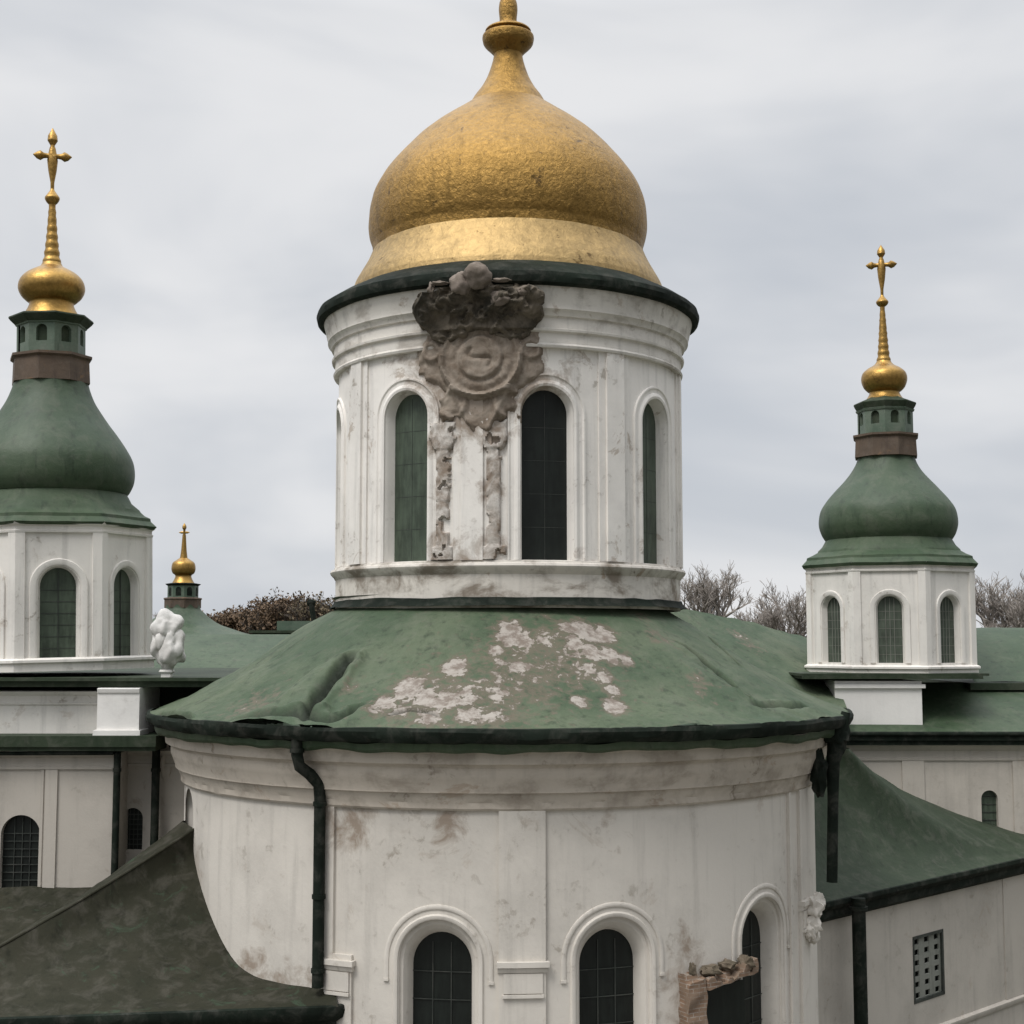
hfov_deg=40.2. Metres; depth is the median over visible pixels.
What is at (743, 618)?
bare tree
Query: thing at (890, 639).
window
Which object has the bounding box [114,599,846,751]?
nave
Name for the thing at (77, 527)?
onion dome tower
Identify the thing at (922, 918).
annex
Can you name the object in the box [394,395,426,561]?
window
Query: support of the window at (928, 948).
in the annex at (922, 918)
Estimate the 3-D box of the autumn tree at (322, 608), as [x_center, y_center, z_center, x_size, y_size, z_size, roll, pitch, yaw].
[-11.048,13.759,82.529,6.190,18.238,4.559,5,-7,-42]
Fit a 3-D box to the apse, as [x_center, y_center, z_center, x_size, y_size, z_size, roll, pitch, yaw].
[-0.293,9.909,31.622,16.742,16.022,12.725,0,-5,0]
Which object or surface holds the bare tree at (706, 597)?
on the ground
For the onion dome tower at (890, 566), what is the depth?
45.10 m
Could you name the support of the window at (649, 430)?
in the domed tower at (507, 322)
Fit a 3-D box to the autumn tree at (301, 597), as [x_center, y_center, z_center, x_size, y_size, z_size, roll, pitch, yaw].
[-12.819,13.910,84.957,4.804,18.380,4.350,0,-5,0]
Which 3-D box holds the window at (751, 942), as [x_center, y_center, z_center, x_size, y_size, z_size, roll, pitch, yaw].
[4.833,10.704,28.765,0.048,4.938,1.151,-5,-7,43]
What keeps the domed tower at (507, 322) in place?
on the apse
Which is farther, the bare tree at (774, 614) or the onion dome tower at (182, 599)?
the bare tree at (774, 614)
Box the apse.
[145,594,853,1023]
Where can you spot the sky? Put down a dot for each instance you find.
(216, 189)
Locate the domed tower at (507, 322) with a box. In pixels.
[317,0,698,611]
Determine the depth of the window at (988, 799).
43.46 m
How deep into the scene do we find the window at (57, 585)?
34.85 m
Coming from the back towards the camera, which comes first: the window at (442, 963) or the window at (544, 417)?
the window at (544, 417)
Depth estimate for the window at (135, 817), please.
34.47 m
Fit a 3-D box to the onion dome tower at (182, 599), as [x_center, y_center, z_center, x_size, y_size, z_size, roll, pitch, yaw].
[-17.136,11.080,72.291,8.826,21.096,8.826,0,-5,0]
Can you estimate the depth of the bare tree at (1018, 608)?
81.01 m
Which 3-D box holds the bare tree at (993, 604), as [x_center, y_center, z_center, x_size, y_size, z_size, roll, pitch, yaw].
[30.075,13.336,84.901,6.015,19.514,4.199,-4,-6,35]
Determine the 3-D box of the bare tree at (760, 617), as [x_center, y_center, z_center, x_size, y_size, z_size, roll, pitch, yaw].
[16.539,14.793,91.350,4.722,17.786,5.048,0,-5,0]
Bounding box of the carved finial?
[150,608,185,676]
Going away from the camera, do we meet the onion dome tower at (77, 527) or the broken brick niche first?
the broken brick niche
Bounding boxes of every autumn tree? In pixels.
[202,605,250,633]
[227,587,300,633]
[275,591,322,620]
[279,591,334,620]
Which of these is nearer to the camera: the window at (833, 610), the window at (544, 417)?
the window at (544, 417)
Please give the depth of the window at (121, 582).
36.15 m
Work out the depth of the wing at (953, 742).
43.47 m
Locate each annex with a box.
[0,821,344,1023]
[814,747,1023,1023]
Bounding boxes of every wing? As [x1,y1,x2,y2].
[0,668,283,943]
[789,627,1023,833]
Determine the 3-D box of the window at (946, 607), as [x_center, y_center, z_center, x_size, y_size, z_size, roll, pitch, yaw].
[13.867,3.762,44.730,0.750,2.124,0.022,3,-6,-30]
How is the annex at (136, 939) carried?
on the ground
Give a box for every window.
[1,815,38,887]
[39,568,75,657]
[114,569,129,655]
[127,808,142,848]
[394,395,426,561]
[413,932,471,1023]
[522,390,566,559]
[579,929,633,1023]
[643,403,656,563]
[742,911,761,1023]
[827,598,840,661]
[878,596,902,662]
[912,929,944,1003]
[940,597,954,662]
[981,790,996,825]
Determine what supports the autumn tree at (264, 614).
on the ground
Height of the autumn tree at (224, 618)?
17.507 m
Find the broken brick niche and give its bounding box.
[678,954,758,1023]
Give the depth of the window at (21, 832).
33.76 m
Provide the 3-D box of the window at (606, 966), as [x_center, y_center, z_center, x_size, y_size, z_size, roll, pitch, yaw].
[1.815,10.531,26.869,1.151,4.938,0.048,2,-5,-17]
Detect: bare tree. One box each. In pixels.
[680,560,758,616]
[728,607,761,623]
[738,602,793,633]
[749,580,806,636]
[975,571,1023,627]
[980,571,1023,627]
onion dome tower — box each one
[0,128,156,672]
[152,523,246,634]
[802,245,980,672]
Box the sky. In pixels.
[0,0,1023,635]
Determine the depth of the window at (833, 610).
45.69 m
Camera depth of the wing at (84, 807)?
33.75 m
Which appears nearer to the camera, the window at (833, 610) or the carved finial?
the carved finial

